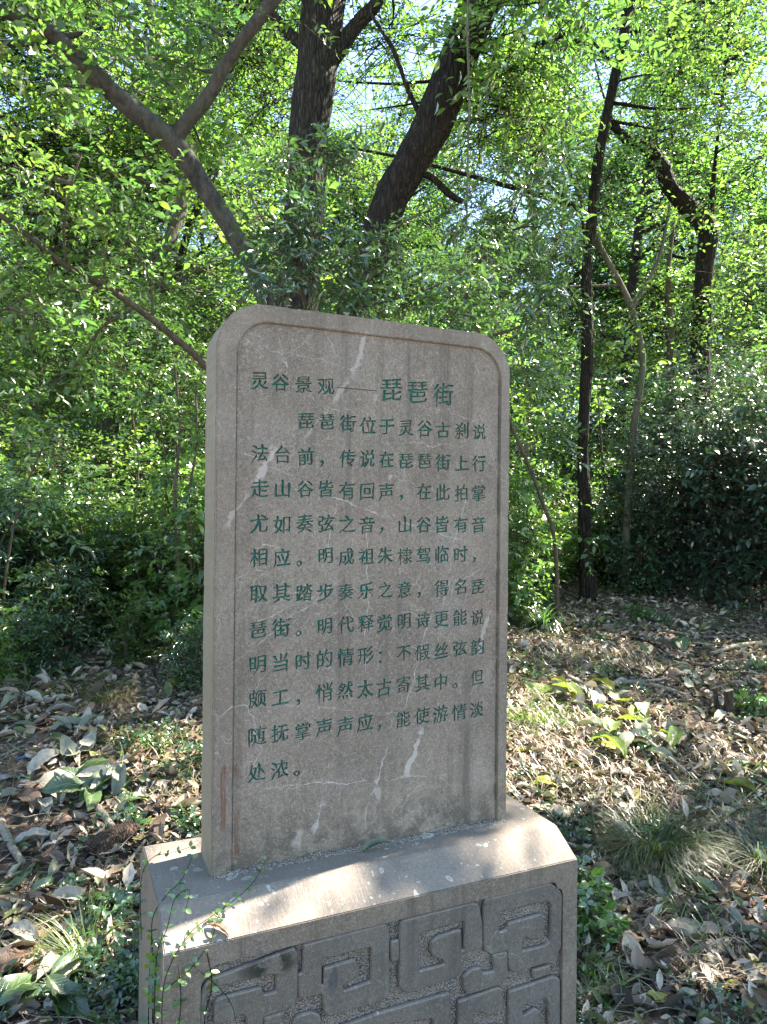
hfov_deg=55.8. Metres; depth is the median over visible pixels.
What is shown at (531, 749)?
fallen leaf
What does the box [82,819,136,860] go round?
pine cone
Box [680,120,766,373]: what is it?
forest tree
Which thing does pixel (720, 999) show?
fallen leaf
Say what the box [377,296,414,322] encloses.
understorey sapling
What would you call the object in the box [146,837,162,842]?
fallen leaf
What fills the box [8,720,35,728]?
fallen leaf
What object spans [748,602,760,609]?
fallen leaf
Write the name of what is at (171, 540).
shrub
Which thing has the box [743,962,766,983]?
fallen leaf
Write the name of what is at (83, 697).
grass tussock
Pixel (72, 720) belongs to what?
fallen leaf
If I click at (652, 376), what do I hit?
understorey sapling
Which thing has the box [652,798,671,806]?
fallen leaf
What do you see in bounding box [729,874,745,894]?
fallen leaf
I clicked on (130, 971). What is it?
ground creepers
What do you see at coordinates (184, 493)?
shrub
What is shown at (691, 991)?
fallen leaf
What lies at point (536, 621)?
lily turf
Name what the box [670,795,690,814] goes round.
fallen leaf
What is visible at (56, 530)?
shrub
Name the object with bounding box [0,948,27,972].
fallen leaf
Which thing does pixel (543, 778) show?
fallen leaf
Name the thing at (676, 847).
grass tussock
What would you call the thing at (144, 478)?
shrub
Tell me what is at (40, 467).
understorey sapling
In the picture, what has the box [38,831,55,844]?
fallen leaf
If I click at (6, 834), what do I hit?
fallen branch
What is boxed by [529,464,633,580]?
shrub
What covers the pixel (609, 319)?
forest tree
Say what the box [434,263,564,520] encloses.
understorey sapling
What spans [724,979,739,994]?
fallen leaf
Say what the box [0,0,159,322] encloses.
forest tree
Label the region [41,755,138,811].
broad-leaved plant
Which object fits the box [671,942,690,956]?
fallen leaf
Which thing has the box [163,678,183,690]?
fallen leaf
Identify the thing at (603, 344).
understorey sapling
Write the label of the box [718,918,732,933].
rock
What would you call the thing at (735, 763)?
fallen leaf
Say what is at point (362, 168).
forest tree
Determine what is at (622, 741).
broad-leaved plant
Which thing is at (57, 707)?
fallen leaf
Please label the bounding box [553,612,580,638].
fallen branch
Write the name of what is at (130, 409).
young stem
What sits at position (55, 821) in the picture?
fallen leaf
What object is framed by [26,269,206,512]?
understorey sapling
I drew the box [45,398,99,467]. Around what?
understorey sapling
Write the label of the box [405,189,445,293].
forest tree
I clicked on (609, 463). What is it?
young stem
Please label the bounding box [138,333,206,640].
young stem
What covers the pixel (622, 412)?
understorey sapling
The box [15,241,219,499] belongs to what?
understorey sapling
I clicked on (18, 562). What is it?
shrub
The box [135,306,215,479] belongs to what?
understorey sapling
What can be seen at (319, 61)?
rough barked tree
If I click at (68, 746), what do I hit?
broad-leaved plant
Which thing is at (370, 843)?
fallen leaf
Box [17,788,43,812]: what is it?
fallen leaf
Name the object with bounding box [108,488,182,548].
shrub
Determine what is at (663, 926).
fallen leaf
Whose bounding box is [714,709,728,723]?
fallen leaf
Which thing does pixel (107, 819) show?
fallen leaf
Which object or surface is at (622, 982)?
thin grass
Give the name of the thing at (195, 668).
bush
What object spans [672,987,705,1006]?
fallen leaf
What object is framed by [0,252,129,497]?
understorey sapling
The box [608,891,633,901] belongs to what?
fallen leaf
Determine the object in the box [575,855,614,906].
seedling
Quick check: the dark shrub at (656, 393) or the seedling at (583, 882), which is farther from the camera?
the dark shrub at (656, 393)
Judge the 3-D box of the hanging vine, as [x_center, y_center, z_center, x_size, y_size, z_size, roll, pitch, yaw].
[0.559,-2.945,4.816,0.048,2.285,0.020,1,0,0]
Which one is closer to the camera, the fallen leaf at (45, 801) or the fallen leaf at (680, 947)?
the fallen leaf at (680, 947)
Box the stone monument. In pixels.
[138,304,576,1023]
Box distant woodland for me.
[14,242,763,505]
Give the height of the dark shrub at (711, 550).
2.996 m
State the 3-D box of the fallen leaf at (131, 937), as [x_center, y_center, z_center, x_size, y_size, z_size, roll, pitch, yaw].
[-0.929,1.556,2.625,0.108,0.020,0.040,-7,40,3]
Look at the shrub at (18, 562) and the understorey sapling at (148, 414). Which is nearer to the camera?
the shrub at (18, 562)
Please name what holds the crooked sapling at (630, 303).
on the forest floor
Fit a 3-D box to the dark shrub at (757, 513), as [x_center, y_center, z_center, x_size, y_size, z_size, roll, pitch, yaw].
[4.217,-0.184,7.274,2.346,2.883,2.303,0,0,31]
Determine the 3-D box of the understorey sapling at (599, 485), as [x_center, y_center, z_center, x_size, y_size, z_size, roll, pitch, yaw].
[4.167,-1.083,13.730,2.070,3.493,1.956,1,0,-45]
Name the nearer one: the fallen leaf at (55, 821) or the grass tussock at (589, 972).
the grass tussock at (589, 972)
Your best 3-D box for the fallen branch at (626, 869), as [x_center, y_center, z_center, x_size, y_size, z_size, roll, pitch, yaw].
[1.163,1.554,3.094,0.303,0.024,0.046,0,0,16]
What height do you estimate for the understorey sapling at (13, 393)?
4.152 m
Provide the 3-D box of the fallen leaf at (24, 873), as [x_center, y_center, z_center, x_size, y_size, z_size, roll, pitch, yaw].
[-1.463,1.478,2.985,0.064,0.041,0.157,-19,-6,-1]
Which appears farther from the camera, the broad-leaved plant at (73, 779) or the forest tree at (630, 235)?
the forest tree at (630, 235)
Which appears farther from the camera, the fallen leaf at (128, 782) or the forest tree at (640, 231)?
the forest tree at (640, 231)
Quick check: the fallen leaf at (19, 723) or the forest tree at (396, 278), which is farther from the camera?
the forest tree at (396, 278)
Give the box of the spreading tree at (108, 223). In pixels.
[0,113,234,470]
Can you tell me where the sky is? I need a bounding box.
[0,0,766,502]
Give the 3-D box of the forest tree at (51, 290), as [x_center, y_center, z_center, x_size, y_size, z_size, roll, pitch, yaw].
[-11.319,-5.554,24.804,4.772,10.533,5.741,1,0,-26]
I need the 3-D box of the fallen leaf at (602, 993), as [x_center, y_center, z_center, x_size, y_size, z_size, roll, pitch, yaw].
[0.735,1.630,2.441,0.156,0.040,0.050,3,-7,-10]
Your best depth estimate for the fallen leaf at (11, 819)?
3.33 m
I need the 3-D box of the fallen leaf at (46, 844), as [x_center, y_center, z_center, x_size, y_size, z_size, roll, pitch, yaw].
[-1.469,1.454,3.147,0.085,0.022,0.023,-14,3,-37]
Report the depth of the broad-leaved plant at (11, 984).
2.33 m
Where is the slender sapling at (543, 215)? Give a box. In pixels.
[431,75,622,617]
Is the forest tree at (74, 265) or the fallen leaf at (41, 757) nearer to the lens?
the fallen leaf at (41, 757)
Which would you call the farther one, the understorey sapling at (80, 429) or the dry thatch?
the understorey sapling at (80, 429)
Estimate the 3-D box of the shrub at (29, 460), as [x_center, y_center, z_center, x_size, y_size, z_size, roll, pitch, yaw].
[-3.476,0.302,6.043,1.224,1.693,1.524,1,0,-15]
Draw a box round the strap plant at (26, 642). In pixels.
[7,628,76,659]
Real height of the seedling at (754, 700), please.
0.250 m
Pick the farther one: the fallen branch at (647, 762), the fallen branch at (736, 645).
the fallen branch at (736, 645)
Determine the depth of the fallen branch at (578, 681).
5.02 m
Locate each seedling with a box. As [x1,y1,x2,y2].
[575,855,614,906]
[577,887,632,951]
[625,603,655,620]
[733,689,766,717]
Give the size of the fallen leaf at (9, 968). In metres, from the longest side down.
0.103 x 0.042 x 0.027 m
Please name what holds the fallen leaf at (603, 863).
on the forest floor
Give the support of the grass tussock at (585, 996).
on the forest floor
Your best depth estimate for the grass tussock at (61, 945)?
2.60 m
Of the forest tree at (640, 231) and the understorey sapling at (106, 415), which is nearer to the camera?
the understorey sapling at (106, 415)
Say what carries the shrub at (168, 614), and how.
on the forest floor
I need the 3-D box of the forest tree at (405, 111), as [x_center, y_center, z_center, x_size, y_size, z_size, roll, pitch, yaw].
[0.635,-7.171,21.826,7.934,14.775,7.403,1,0,-37]
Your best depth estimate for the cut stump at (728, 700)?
4.57 m
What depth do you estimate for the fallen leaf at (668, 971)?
2.56 m
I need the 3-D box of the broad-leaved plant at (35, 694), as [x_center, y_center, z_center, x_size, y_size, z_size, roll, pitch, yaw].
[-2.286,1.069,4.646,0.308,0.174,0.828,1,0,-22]
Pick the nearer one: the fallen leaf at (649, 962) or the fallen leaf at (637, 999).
the fallen leaf at (637, 999)
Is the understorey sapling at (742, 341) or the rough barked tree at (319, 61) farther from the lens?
the understorey sapling at (742, 341)
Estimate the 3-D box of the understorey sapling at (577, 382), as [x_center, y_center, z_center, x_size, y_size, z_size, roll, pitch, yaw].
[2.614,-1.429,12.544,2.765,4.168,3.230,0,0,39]
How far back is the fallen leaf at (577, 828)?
3.39 m
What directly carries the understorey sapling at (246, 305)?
on the forest floor
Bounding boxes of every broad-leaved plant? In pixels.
[0,665,51,708]
[0,973,45,1005]
[31,950,91,1019]
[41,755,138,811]
[51,707,102,794]
[524,676,686,772]
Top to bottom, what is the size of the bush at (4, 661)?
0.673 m
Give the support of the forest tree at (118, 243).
on the forest floor
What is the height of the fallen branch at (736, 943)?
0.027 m
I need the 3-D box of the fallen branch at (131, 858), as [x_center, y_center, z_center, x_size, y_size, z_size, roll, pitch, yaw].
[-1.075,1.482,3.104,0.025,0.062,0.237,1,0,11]
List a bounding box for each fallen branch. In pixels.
[0,744,27,756]
[0,816,74,865]
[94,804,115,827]
[118,838,145,874]
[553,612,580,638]
[565,674,690,696]
[579,1002,604,1013]
[607,701,681,784]
[619,867,691,880]
[623,635,668,656]
[638,623,739,637]
[643,746,649,776]
[669,656,766,670]
[695,975,711,1000]
[704,955,762,1018]
[709,640,766,653]
[730,940,738,973]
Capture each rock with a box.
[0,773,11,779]
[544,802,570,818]
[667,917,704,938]
[704,939,724,955]
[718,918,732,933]
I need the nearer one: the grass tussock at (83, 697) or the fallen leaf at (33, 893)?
the fallen leaf at (33, 893)
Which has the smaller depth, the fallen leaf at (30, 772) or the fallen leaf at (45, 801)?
the fallen leaf at (45, 801)
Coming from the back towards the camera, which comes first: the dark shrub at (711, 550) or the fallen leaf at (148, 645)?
the dark shrub at (711, 550)
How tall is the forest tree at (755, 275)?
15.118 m
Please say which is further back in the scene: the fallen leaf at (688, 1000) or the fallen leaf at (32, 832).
the fallen leaf at (32, 832)
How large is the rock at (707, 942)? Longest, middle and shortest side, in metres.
0.105 x 0.087 x 0.028 m
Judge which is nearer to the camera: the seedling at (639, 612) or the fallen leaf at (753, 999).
the fallen leaf at (753, 999)
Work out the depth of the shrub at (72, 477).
6.54 m
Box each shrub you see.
[0,424,183,529]
[0,452,123,624]
[0,455,101,538]
[0,456,51,545]
[0,478,64,613]
[0,499,68,632]
[0,508,53,654]
[6,460,106,562]
[6,482,182,628]
[9,461,152,601]
[13,454,62,500]
[17,459,91,490]
[23,470,173,614]
[31,464,123,553]
[68,489,204,638]
[77,431,204,579]
[80,484,204,621]
[87,444,204,609]
[88,483,204,662]
[97,440,204,579]
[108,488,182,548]
[128,497,204,630]
[140,461,202,548]
[507,457,590,624]
[508,480,528,607]
[509,461,608,602]
[509,506,567,611]
[511,481,618,585]
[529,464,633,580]
[574,488,649,584]
[590,339,759,584]
[592,497,707,599]
[597,424,733,597]
[635,339,766,609]
[674,349,766,608]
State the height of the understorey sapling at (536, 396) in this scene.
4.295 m
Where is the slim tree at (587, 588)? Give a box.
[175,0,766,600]
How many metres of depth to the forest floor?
3.86 m
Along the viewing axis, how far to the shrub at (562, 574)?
8.47 m
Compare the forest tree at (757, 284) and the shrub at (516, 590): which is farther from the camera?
the forest tree at (757, 284)
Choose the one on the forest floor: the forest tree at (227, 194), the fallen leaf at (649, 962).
the forest tree at (227, 194)
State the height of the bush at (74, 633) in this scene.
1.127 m
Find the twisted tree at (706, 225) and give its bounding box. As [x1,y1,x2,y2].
[533,0,766,577]
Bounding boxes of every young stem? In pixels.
[0,412,89,656]
[85,363,170,577]
[111,381,205,610]
[124,319,210,659]
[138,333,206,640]
[509,401,559,568]
[566,385,635,582]
[651,205,694,430]
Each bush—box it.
[0,468,127,625]
[0,570,79,678]
[0,590,56,687]
[6,528,119,657]
[7,479,175,636]
[71,582,170,667]
[144,609,202,700]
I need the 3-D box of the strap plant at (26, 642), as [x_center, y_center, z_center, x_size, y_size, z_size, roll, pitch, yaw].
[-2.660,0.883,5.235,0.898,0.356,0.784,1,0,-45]
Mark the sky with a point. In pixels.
(410, 56)
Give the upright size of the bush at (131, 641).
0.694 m
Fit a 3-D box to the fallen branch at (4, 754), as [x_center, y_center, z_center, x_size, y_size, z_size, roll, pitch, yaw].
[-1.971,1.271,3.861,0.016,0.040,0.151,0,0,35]
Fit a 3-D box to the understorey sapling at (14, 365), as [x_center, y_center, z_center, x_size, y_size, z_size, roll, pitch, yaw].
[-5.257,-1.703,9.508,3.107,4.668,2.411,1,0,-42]
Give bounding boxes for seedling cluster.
[83,1010,113,1023]
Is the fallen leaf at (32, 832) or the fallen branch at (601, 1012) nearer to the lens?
the fallen branch at (601, 1012)
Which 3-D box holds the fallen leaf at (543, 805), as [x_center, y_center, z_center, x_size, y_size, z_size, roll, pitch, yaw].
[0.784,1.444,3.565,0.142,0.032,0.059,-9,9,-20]
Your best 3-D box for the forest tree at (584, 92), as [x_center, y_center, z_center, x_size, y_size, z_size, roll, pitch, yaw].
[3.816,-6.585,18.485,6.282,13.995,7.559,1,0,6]
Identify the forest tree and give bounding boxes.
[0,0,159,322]
[0,0,180,281]
[0,0,261,369]
[0,0,383,482]
[0,34,100,368]
[0,99,213,473]
[0,167,34,339]
[0,211,88,474]
[12,198,140,382]
[37,0,336,471]
[119,128,265,454]
[160,249,227,406]
[190,105,346,395]
[197,234,249,332]
[221,109,403,310]
[318,131,447,322]
[320,44,501,343]
[340,207,420,318]
[403,173,517,360]
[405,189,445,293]
[411,0,649,519]
[434,207,550,414]
[451,62,683,494]
[508,0,766,525]
[542,206,683,446]
[553,0,765,396]
[574,224,731,421]
[637,144,766,410]
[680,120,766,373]
[712,199,765,373]
[732,176,766,376]
[735,146,766,378]
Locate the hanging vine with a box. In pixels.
[465,0,470,239]
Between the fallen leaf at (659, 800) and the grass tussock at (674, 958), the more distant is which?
the fallen leaf at (659, 800)
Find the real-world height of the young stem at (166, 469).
2.113 m
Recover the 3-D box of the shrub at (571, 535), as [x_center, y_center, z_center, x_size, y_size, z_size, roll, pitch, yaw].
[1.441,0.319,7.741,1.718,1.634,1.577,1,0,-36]
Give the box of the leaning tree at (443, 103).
[336,0,692,317]
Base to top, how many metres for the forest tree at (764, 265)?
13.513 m
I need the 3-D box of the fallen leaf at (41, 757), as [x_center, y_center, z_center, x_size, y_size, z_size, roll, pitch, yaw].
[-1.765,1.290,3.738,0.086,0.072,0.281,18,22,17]
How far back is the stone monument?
1.87 m
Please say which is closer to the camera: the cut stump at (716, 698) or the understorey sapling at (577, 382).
the cut stump at (716, 698)
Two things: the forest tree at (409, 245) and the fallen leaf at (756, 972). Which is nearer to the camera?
the fallen leaf at (756, 972)
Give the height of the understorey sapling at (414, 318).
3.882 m
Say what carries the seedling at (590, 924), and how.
on the forest floor
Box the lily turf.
[508,600,580,636]
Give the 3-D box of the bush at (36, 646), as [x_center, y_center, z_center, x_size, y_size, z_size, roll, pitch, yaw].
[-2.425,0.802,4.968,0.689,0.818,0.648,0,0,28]
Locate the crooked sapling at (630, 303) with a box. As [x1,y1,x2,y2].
[489,143,728,593]
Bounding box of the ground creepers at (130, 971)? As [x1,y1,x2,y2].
[0,603,766,1023]
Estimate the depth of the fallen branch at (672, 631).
6.30 m
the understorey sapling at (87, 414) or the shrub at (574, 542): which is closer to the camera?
the shrub at (574, 542)
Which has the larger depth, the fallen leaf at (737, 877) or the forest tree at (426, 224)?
the forest tree at (426, 224)
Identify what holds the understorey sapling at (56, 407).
on the forest floor
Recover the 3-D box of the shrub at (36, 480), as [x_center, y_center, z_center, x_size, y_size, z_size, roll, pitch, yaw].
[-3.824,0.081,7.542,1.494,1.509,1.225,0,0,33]
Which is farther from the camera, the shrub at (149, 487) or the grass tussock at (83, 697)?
the shrub at (149, 487)
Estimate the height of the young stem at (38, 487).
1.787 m
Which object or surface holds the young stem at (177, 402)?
on the forest floor
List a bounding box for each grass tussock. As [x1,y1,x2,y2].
[0,875,138,985]
[50,666,154,717]
[145,757,199,793]
[507,694,573,735]
[561,767,755,924]
[576,934,626,992]
[576,968,648,1023]
[666,775,765,840]
[667,928,724,974]
[689,802,766,897]
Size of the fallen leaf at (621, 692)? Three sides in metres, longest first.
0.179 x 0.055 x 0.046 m
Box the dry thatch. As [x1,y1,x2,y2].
[35,630,766,1023]
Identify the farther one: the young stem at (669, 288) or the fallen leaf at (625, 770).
the young stem at (669, 288)
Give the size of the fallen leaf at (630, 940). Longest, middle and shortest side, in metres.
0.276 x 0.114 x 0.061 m
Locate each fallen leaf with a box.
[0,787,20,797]
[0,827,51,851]
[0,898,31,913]
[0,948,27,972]
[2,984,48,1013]
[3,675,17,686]
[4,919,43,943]
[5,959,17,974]
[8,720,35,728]
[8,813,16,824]
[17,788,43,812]
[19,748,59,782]
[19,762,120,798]
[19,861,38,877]
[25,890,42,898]
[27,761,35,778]
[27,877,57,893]
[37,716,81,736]
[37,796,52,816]
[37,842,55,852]
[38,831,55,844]
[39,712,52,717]
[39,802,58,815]
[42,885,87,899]
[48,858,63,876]
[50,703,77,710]
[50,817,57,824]
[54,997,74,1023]
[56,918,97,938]
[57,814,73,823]
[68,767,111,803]
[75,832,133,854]
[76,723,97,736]
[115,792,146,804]
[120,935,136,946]
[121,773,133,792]
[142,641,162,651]
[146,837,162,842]
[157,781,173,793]
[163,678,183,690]
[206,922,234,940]
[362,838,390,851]
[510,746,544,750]
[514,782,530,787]
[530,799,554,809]
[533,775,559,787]
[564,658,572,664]
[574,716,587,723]
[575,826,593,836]
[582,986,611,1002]
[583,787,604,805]
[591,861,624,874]
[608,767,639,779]
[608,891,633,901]
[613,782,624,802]
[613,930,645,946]
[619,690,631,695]
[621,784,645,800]
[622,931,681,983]
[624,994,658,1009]
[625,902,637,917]
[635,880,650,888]
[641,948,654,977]
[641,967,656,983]
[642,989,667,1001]
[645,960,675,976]
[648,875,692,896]
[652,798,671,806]
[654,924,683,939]
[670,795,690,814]
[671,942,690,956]
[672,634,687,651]
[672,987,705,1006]
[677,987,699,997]
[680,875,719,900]
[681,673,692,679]
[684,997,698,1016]
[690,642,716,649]
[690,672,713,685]
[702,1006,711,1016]
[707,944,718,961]
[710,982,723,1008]
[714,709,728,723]
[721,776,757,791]
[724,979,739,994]
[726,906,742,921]
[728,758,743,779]
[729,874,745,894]
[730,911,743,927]
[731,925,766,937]
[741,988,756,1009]
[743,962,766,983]
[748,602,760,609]
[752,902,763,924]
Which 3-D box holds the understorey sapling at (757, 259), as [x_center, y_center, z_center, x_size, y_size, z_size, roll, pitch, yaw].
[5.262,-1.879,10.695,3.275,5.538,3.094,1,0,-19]
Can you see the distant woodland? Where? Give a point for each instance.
(529, 426)
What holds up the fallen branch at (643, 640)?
on the forest floor
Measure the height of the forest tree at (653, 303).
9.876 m
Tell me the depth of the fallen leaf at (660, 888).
3.02 m
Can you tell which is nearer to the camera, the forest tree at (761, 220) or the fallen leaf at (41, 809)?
the fallen leaf at (41, 809)
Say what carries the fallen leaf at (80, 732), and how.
on the forest floor
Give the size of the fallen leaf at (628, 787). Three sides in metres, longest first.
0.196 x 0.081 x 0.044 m
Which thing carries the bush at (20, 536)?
on the forest floor
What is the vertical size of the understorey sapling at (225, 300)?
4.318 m
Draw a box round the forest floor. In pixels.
[0,504,766,1023]
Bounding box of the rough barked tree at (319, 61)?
[138,0,498,311]
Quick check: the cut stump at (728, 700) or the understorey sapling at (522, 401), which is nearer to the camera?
the cut stump at (728, 700)
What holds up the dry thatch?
on the forest floor
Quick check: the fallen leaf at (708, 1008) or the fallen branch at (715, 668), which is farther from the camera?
the fallen branch at (715, 668)
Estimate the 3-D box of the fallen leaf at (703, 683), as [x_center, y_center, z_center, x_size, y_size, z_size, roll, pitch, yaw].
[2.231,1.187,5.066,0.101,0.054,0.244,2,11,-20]
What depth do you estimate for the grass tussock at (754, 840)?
3.19 m
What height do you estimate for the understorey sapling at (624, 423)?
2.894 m
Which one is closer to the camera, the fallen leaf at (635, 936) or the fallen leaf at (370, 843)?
the fallen leaf at (370, 843)
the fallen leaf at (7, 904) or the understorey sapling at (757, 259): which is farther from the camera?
the understorey sapling at (757, 259)
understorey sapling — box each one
[0,156,112,503]
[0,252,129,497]
[0,260,85,479]
[0,319,93,478]
[0,322,55,475]
[0,324,205,508]
[1,284,132,480]
[1,320,43,453]
[14,353,83,476]
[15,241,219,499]
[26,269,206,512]
[35,198,229,494]
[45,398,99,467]
[52,274,210,491]
[52,306,155,475]
[92,338,196,467]
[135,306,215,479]
[141,251,255,469]
[180,253,323,498]
[376,262,516,510]
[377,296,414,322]
[400,208,578,473]
[416,298,536,441]
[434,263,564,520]
[493,301,577,518]
[506,306,628,528]
[509,313,639,517]
[509,352,575,492]
[542,366,645,528]
[548,367,651,523]
[568,355,678,503]
[569,364,745,528]
[576,338,686,525]
[596,207,766,541]
[615,363,754,525]
[638,305,766,533]
[640,360,741,458]
[681,344,746,430]
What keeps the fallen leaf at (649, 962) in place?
on the fallen leaf at (630, 940)
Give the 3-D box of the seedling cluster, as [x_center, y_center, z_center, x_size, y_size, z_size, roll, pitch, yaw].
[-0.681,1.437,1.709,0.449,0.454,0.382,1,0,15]
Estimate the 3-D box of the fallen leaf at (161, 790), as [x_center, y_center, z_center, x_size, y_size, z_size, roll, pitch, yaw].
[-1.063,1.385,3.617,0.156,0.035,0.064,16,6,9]
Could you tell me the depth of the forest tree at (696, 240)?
24.63 m
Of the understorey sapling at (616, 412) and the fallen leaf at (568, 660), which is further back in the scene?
the understorey sapling at (616, 412)
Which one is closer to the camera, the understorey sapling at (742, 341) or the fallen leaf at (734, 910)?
the fallen leaf at (734, 910)
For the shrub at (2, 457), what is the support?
on the forest floor
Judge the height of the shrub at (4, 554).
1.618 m
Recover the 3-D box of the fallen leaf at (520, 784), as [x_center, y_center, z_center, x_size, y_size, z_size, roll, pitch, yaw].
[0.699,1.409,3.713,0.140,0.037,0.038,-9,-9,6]
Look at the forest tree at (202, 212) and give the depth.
23.10 m
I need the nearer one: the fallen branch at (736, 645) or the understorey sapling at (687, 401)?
the fallen branch at (736, 645)
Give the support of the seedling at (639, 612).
on the forest floor
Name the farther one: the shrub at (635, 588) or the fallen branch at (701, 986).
the shrub at (635, 588)
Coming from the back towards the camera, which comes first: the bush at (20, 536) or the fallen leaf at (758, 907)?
the bush at (20, 536)
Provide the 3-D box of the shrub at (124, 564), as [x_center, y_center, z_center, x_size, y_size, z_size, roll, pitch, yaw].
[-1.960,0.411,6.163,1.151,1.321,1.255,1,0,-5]
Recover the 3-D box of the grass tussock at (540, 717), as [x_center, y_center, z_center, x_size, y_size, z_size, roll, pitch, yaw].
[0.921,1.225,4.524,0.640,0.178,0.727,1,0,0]
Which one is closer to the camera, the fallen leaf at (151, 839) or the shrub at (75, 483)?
the fallen leaf at (151, 839)
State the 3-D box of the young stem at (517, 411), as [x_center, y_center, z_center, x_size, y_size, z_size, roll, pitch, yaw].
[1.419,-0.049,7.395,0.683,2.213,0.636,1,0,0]
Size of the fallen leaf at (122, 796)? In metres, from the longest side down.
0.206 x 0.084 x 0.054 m
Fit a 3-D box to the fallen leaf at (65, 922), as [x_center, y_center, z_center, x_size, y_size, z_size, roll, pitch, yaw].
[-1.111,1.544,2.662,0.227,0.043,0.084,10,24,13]
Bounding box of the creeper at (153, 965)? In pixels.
[135,841,269,1023]
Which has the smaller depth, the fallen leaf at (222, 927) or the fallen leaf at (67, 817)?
the fallen leaf at (222, 927)
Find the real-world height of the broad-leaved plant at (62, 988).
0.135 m
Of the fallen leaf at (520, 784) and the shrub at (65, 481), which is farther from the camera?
the shrub at (65, 481)
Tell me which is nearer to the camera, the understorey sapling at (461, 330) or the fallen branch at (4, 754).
the fallen branch at (4, 754)
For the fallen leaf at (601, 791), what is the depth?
3.63 m
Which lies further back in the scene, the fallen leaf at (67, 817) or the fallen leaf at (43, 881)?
the fallen leaf at (67, 817)
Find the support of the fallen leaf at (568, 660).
on the forest floor
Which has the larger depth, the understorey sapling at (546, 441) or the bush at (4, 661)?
the understorey sapling at (546, 441)
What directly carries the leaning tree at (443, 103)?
on the forest floor
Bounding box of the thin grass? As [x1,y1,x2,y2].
[2,640,766,1023]
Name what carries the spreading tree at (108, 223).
on the forest floor
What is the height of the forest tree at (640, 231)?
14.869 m
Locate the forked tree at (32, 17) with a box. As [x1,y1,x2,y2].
[0,0,360,305]
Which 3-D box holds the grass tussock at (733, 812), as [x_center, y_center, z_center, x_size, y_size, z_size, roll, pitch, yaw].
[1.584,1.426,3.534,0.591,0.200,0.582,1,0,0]
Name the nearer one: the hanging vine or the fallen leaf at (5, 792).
the fallen leaf at (5, 792)
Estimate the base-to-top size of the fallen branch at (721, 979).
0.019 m
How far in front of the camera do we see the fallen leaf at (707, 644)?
5.98 m
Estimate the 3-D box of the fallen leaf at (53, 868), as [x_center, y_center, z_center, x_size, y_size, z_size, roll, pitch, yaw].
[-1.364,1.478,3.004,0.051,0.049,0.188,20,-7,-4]
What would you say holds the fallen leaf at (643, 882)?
on the forest floor
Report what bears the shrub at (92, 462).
on the forest floor
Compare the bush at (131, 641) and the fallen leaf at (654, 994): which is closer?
the fallen leaf at (654, 994)
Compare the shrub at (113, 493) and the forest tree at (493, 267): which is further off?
the forest tree at (493, 267)
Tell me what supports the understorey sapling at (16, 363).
on the forest floor
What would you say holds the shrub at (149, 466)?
on the forest floor
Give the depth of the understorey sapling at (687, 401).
9.34 m
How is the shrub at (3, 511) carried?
on the forest floor
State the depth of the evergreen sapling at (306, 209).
4.14 m
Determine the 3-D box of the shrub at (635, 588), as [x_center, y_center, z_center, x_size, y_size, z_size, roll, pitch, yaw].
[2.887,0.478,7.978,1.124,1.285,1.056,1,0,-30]
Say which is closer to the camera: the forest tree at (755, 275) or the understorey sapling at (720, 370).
the understorey sapling at (720, 370)
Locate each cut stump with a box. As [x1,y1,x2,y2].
[712,686,719,709]
[723,688,733,715]
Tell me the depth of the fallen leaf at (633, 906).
2.88 m
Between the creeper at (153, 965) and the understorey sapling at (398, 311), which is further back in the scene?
the understorey sapling at (398, 311)
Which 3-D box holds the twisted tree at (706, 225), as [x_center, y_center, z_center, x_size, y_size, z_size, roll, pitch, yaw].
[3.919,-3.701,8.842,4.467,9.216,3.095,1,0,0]
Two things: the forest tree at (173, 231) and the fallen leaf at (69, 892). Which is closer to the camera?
the fallen leaf at (69, 892)
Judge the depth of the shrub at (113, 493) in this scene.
6.34 m
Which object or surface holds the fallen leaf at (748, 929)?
on the forest floor
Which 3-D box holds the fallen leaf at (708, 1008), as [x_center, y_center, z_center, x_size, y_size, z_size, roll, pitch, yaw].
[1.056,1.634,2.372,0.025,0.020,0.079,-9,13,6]
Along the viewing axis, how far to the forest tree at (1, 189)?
20.52 m
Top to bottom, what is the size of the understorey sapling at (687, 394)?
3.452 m
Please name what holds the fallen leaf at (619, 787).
on the forest floor
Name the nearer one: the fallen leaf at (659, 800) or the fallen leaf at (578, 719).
the fallen leaf at (659, 800)
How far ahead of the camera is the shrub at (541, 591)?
7.29 m
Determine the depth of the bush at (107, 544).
5.58 m
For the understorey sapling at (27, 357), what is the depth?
11.50 m
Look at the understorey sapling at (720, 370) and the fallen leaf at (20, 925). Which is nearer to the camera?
the fallen leaf at (20, 925)
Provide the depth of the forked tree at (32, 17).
4.44 m
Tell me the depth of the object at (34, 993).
2.31 m
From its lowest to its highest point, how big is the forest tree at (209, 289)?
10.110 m
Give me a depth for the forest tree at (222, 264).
29.32 m
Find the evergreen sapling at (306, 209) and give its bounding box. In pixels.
[220,120,538,340]
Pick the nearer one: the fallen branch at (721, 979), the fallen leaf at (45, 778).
the fallen branch at (721, 979)
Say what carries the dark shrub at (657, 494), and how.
on the forest floor

